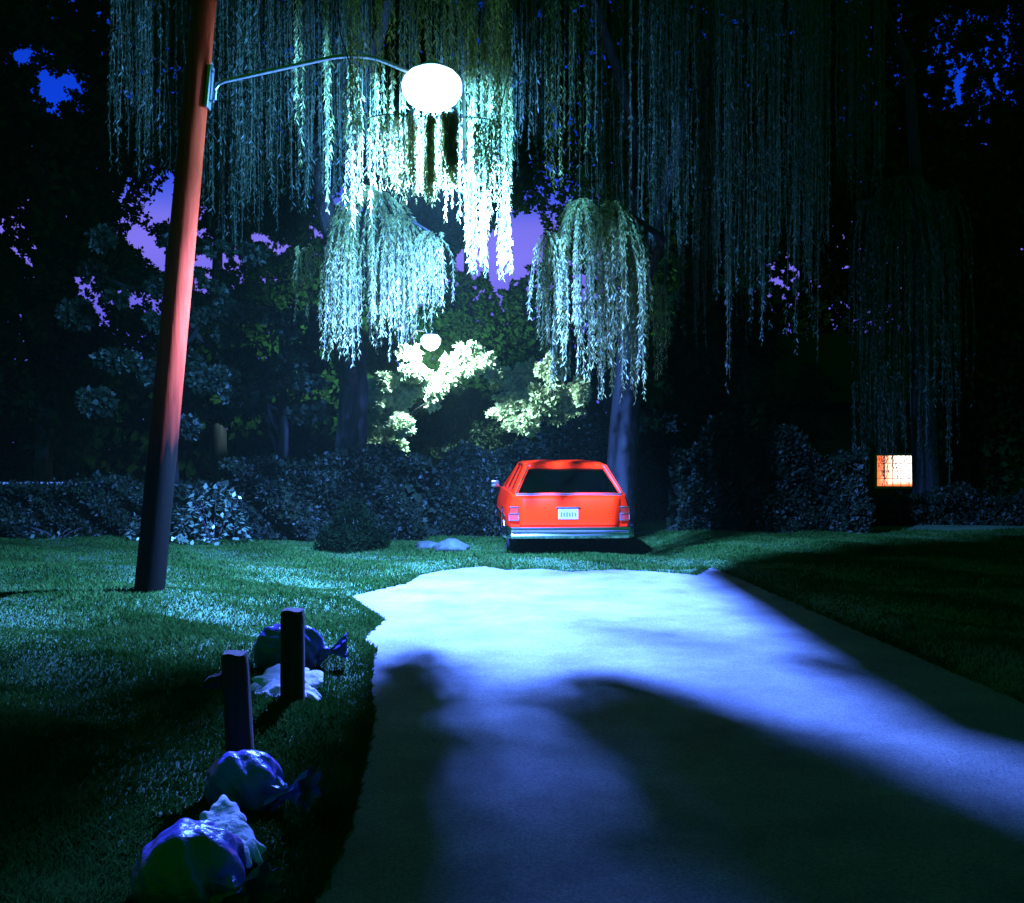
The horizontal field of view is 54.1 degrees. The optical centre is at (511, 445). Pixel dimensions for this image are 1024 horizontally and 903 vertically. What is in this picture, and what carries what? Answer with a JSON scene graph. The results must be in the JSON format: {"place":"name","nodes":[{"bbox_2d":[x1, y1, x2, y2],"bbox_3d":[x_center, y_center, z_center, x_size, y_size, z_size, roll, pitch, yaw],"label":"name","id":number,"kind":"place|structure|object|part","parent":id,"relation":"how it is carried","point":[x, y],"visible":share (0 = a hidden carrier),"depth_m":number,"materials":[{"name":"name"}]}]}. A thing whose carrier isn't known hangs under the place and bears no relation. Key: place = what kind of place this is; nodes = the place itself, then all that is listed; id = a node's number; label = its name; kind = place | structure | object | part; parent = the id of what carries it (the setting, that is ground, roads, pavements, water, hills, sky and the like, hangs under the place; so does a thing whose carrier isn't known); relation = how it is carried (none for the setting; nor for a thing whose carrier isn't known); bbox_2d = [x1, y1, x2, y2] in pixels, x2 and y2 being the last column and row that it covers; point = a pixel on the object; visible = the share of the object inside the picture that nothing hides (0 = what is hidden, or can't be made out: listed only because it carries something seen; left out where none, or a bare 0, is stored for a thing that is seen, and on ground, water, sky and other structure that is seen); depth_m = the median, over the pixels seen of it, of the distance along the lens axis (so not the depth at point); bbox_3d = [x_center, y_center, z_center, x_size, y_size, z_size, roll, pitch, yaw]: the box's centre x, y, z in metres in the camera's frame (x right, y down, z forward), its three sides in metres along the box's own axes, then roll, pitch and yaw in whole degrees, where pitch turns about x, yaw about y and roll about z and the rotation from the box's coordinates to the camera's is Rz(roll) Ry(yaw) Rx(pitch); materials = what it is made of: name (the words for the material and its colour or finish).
{"place":"outdoors","nodes":[
{"label":"outdoors","id":0,"kind":"place"},
{"bbox_2d":[0,534,598,902],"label":"lawn grass","id":1,"kind":"structure","parent":0,"point":[48,872],"depth_m":6.24,"materials":[{"name":"green plant"}]},
{"bbox_2d":[0,0,1022,449],"label":"sky","id":2,"kind":"structure","parent":0,"point":[526,229],"materials":[{"name":"blue"}]},
{"bbox_2d":[0,458,1023,902],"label":"ground","id":3,"kind":"structure","parent":0,"point":[822,602],"depth_m":9.41,"materials":[{"name":"green plant"}]},
{"bbox_2d":[0,193,34,362],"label":"broadleaf tree","id":4,"kind":"object","parent":3,"relation":"on","point":[10,258],"visible":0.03,"depth_m":33.02,"materials":[{"name":"green plant"}]},
{"bbox_2d":[0,482,62,487],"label":"rail fence","id":5,"kind":"object","parent":3,"relation":"on","point":[33,482],"depth_m":20.48,"materials":[{"name":"grey paint"}]},
{"bbox_2d":[25,526,82,540],"bbox_3d":[-8.085,1.576,17.640,1.088,0.280,0.639,0,0,0],"label":"hydrangea","id":6,"kind":"object","parent":3,"relation":"on","point":[48,534],"visible":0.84,"depth_m":17.62,"materials":[{"name":"green plant"}]},
{"bbox_2d":[0,0,175,481],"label":"broadleaf tree","id":7,"kind":"object","parent":3,"relation":"on","point":[55,257],"visible":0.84,"depth_m":30.54,"materials":[{"name":"green plant"}]},
{"bbox_2d":[0,469,222,540],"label":"hedge","id":8,"kind":"object","parent":3,"relation":"on","point":[97,503],"visible":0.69,"depth_m":18.05,"materials":[{"name":"green plant"}]},
{"bbox_2d":[125,513,140,539],"bbox_3d":[-6.346,1.427,17.331,0.750,0.585,0.589,0,0,23],"label":"hydrangea","id":9,"kind":"object","parent":3,"relation":"on","point":[132,523],"visible":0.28,"depth_m":17.27,"materials":[{"name":"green plant"}]},
{"bbox_2d":[54,223,271,484],"bbox_3d":[-7.025,-1.327,19.915,5.059,6.353,2.963,0,0,0],"label":"beech tree","id":10,"kind":"object","parent":3,"relation":"on","point":[222,379],"visible":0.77,"depth_m":19.61,"materials":[{"name":"green plant"}]},
{"bbox_2d":[131,818,281,902],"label":"rubbish bag","id":11,"kind":"object","parent":3,"relation":"on","point":[185,860],"visible":1,"depth_m":3.42,"materials":[{"name":"blue plastic"}]},
{"bbox_2d":[170,482,252,545],"bbox_3d":[-5.159,1.212,17.033,1.473,1.190,0.586,0,0,9],"label":"hydrangea","id":12,"kind":"object","parent":3,"relation":"on","point":[180,537],"visible":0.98,"depth_m":17.00,"materials":[{"name":"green plant"}]},
{"bbox_2d":[202,650,253,751],"bbox_3d":[-1.397,1.386,4.950,0.263,0.735,0.126,0,0,0],"label":"wooden post","id":13,"kind":"object","parent":3,"relation":"on","point":[232,678],"visible":0.79,"depth_m":4.89,"materials":[{"name":"brown wood"}]},
{"bbox_2d":[116,12,343,487],"bbox_3d":[-9.290,-6.284,33.039,8.629,16.217,6.226,0,0,0],"label":"broadleaf tree","id":14,"kind":"object","parent":3,"relation":"on","point":[293,225],"visible":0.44,"depth_m":32.35,"materials":[{"name":"green plant"}]},
{"bbox_2d":[199,795,265,868],"bbox_3d":[-1.119,1.538,3.983,0.308,0.166,0.498,0,0,-1],"label":"crumpled newspaper","id":15,"kind":"object","parent":3,"relation":"on","point":[224,813],"visible":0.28,"depth_m":4.01,"materials":[{"name":"white paper"}]},
{"bbox_2d":[204,750,320,814],"bbox_3d":[-1.151,1.524,4.553,0.571,0.264,0.306,0,0,25],"label":"rubbish bag","id":16,"kind":"object","parent":3,"relation":"on","point":[249,780],"visible":0.83,"depth_m":4.47,"materials":[{"name":"blue plastic"}]},
{"bbox_2d":[105,0,455,452],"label":"willow tree","id":17,"kind":"object","parent":3,"relation":"on","point":[341,246],"visible":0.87,"depth_m":15.00,"materials":[{"name":"green plant"}]},
{"bbox_2d":[231,303,336,458],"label":"beech tree","id":18,"kind":"object","parent":3,"relation":"on","point":[275,375],"visible":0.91,"depth_m":19.10,"materials":[{"name":"green plant"}]},
{"bbox_2d":[250,664,323,700],"bbox_3d":[-1.476,1.567,6.527,0.507,0.177,0.580,0,0,4],"label":"crumpled newspaper","id":19,"kind":"object","parent":3,"relation":"on","point":[268,680],"visible":0.41,"depth_m":6.57,"materials":[{"name":"white paper"}]},
{"bbox_2d":[280,608,304,702],"bbox_3d":[-1.356,1.369,6.200,0.142,0.716,0.142,0,0,0],"label":"wooden post","id":20,"kind":"object","parent":3,"relation":"on","point":[292,672],"visible":0.81,"depth_m":6.13,"materials":[{"name":"brown wood"}]},
{"bbox_2d":[134,0,465,592],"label":"street lamp","id":21,"kind":"object","parent":3,"relation":"on","point":[432,86],"visible":0.93,"depth_m":10.86,"materials":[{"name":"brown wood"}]},
{"bbox_2d":[253,624,346,669],"bbox_3d":[-1.585,1.498,7.480,0.692,0.335,0.366,0,0,-5],"label":"rubbish bag","id":22,"kind":"object","parent":3,"relation":"on","point":[267,649],"visible":0.59,"depth_m":7.39,"materials":[{"name":"blue plastic"}]},
{"bbox_2d":[214,441,438,541],"bbox_3d":[-3.394,0.928,18.268,4.162,2.097,1.879,0,0,0],"label":"hedge","id":23,"kind":"object","parent":3,"relation":"on","point":[285,498],"visible":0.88,"depth_m":17.73,"materials":[{"name":"green plant"}]},
{"bbox_2d":[313,497,392,553],"bbox_3d":[-2.554,1.270,15.846,1.275,0.895,1.001,0,0,0],"label":"yew bush","id":24,"kind":"object","parent":3,"relation":"on","point":[355,529],"visible":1,"depth_m":15.85,"materials":[{"name":"green plant"}]},
{"bbox_2d":[257,114,459,449],"bbox_3d":[-5.321,-4.866,34.938,6.618,13.378,6.186,0,0,35],"label":"broadleaf tree","id":25,"kind":"object","parent":3,"relation":"on","point":[375,361],"visible":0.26,"depth_m":34.33,"materials":[{"name":"green plant"}]},
{"bbox_2d":[367,370,418,455],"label":"maple tree","id":26,"kind":"object","parent":3,"relation":"on","point":[391,398],"visible":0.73,"depth_m":29.62,"materials":[{"name":"green plant"}]},
{"bbox_2d":[402,324,440,452],"bbox_3d":[-2.949,-1.000,30.484,0.596,5.800,3.797,0,0,-22],"label":"street lamp","id":27,"kind":"object","parent":3,"relation":"on","point":[430,340],"visible":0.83,"depth_m":28.84,"materials":[{"name":"white metal"}]},
{"bbox_2d":[415,541,436,549],"bbox_3d":[-1.284,1.631,15.957,0.529,0.225,0.369,0,0,0],"label":"stone","id":28,"kind":"object","parent":3,"relation":"on","point":[425,544],"visible":0.41,"depth_m":15.85,"materials":[{"name":"grey stone"}]},
{"bbox_2d":[368,339,504,417],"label":"maple tree","id":29,"kind":"object","parent":3,"relation":"on","point":[455,368],"visible":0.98,"depth_m":29.77,"materials":[{"name":"green plant"}]},
{"bbox_2d":[432,538,469,551],"bbox_3d":[-0.941,1.628,15.738,0.538,0.321,0.500,0,0,-37],"label":"stone","id":30,"kind":"object","parent":3,"relation":"on","point":[450,544],"visible":0.66,"depth_m":15.59,"materials":[{"name":"stone"}]},
{"bbox_2d":[387,383,517,465],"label":"yew tree","id":31,"kind":"object","parent":3,"relation":"on","point":[459,416],"visible":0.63,"depth_m":32.73,"materials":[{"name":"green plant"}]},
{"bbox_2d":[389,59,573,406],"bbox_3d":[-1.612,-6.345,37.258,7.798,16.378,5.515,0,0,0],"label":"broadleaf tree","id":32,"kind":"object","parent":3,"relation":"on","point":[515,338],"visible":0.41,"depth_m":36.31,"materials":[{"name":"green plant"}]},
{"bbox_2d":[428,435,545,536],"bbox_3d":[-0.445,0.891,19.071,2.556,2.179,1.870,0,0,0],"label":"hedge","id":33,"kind":"object","parent":3,"relation":"on","point":[465,493],"visible":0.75,"depth_m":18.53,"materials":[{"name":"green plant"}]},
{"bbox_2d":[426,271,561,444],"bbox_3d":[-0.971,-2.392,38.076,6.129,8.438,5.263,0,0,0],"label":"broadleaf tree","id":34,"kind":"object","parent":3,"relation":"on","point":[517,435],"visible":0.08,"depth_m":37.06,"materials":[{"name":"green plant"}]},
{"bbox_2d":[445,279,573,360],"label":"oak tree","id":35,"kind":"object","parent":3,"relation":"on","point":[532,301],"visible":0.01,"depth_m":39.37,"materials":[{"name":"green plant"}]},
{"bbox_2d":[0,0,1023,483],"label":"distant wood","id":36,"kind":"object","parent":3,"relation":"on","point":[88,46],"visible":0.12,"depth_m":42.77,"materials":[{"name":"green plant"}]},
{"bbox_2d":[485,350,593,439],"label":"maple tree","id":37,"kind":"object","parent":3,"relation":"on","point":[522,409],"visible":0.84,"depth_m":30.78,"materials":[{"name":"green plant"}]},
{"bbox_2d":[491,460,633,550],"bbox_3d":[0.728,0.966,17.435,2.150,1.458,5.122,0,0,-3],"label":"station wagon","id":38,"kind":"object","parent":3,"relation":"on","point":[561,499],"visible":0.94,"depth_m":15.08,"materials":[{"name":"red paint"}]},
{"bbox_3d":[0.067,0.526,16.808,0.200,0.407,3.000,0,0,-3],"label":"side window","id":39,"kind":"part","parent":38,"relation":"part of","materials":[{"name":"black glass"}]},
{"bbox_3d":[0.845,0.525,15.352,1.517,0.394,0.380,0,0,-3],"label":"rear window","id":40,"kind":"part","parent":38,"relation":"part of","materials":[{"name":"black glass"}]},
{"bbox_2d":[293,0,832,533],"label":"willow tree","id":41,"kind":"object","parent":3,"relation":"on","point":[641,254],"visible":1,"depth_m":15.25,"materials":[{"name":"green plant"}]},
{"bbox_2d":[534,412,709,522],"bbox_3d":[2.382,0.624,21.687,3.857,2.711,2.029,0,0,0],"label":"hedge","id":42,"kind":"object","parent":3,"relation":"on","point":[582,437],"visible":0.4,"depth_m":21.16,"materials":[{"name":"green plant"}]},
{"bbox_2d":[536,21,746,434],"bbox_3d":[4.765,-6.139,33.987,7.882,15.742,6.050,0,0,0],"label":"broadleaf tree","id":43,"kind":"object","parent":3,"relation":"on","point":[646,213],"visible":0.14,"depth_m":32.89,"materials":[{"name":"green plant"}]},
{"bbox_2d":[640,136,842,476],"bbox_3d":[5.012,-2.554,22.500,4.504,8.831,3.317,0,0,0],"label":"broadleaf tree","id":44,"kind":"object","parent":3,"relation":"on","point":[689,375],"visible":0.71,"depth_m":21.99,"materials":[{"name":"green plant"}]},
{"bbox_2d":[662,410,875,533],"bbox_3d":[4.697,0.667,18.518,3.847,2.652,1.702,0,0,0],"label":"hedge","id":45,"kind":"object","parent":3,"relation":"on","point":[763,479],"visible":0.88,"depth_m":18.06,"materials":[{"name":"green plant"}]},
{"bbox_2d":[654,3,903,333],"bbox_3d":[8.943,-6.383,32.861,9.156,16.196,6.327,0,0,0],"label":"broadleaf tree","id":46,"kind":"object","parent":3,"relation":"on","point":[836,292],"visible":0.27,"depth_m":31.94,"materials":[{"name":"green plant"}]},
{"bbox_2d":[603,332,1023,500],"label":"house","id":47,"kind":"structure","parent":3,"relation":"on","point":[835,352],"depth_m":25.36,"materials":[{"name":"black"}]},
{"bbox_2d":[874,453,911,488],"bbox_3d":[9.608,0.637,25.020,1.100,0.880,0.120,0,0,6],"label":"window","id":48,"kind":"structure","parent":47,"relation":"in","point":[904,481],"depth_m":25.05,"materials":[{"name":"orange"}]},
{"bbox_2d":[805,0,977,495],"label":"willow tree","id":49,"kind":"object","parent":3,"relation":"on","point":[923,305],"visible":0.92,"depth_m":20.20,"materials":[{"name":"green plant"}]},
{"bbox_2d":[829,12,1023,332],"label":"broadleaf tree","id":50,"kind":"object","parent":3,"relation":"on","point":[944,153],"visible":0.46,"depth_m":31.53,"materials":[{"name":"green plant"}]},
{"bbox_2d":[856,481,1023,526],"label":"hedge","id":51,"kind":"object","parent":3,"relation":"on","point":[937,505],"visible":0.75,"depth_m":19.68,"materials":[{"name":"green plant"}]},
{"bbox_2d":[311,566,1023,902],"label":"road","id":52,"kind":"structure","parent":0,"point":[712,735],"depth_m":5.47,"materials":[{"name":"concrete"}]},
{"bbox_2d":[476,527,1023,703],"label":"verge grass","id":53,"kind":"structure","parent":0,"point":[866,545],"depth_m":13.53,"materials":[{"name":"green plant"}]}
]}

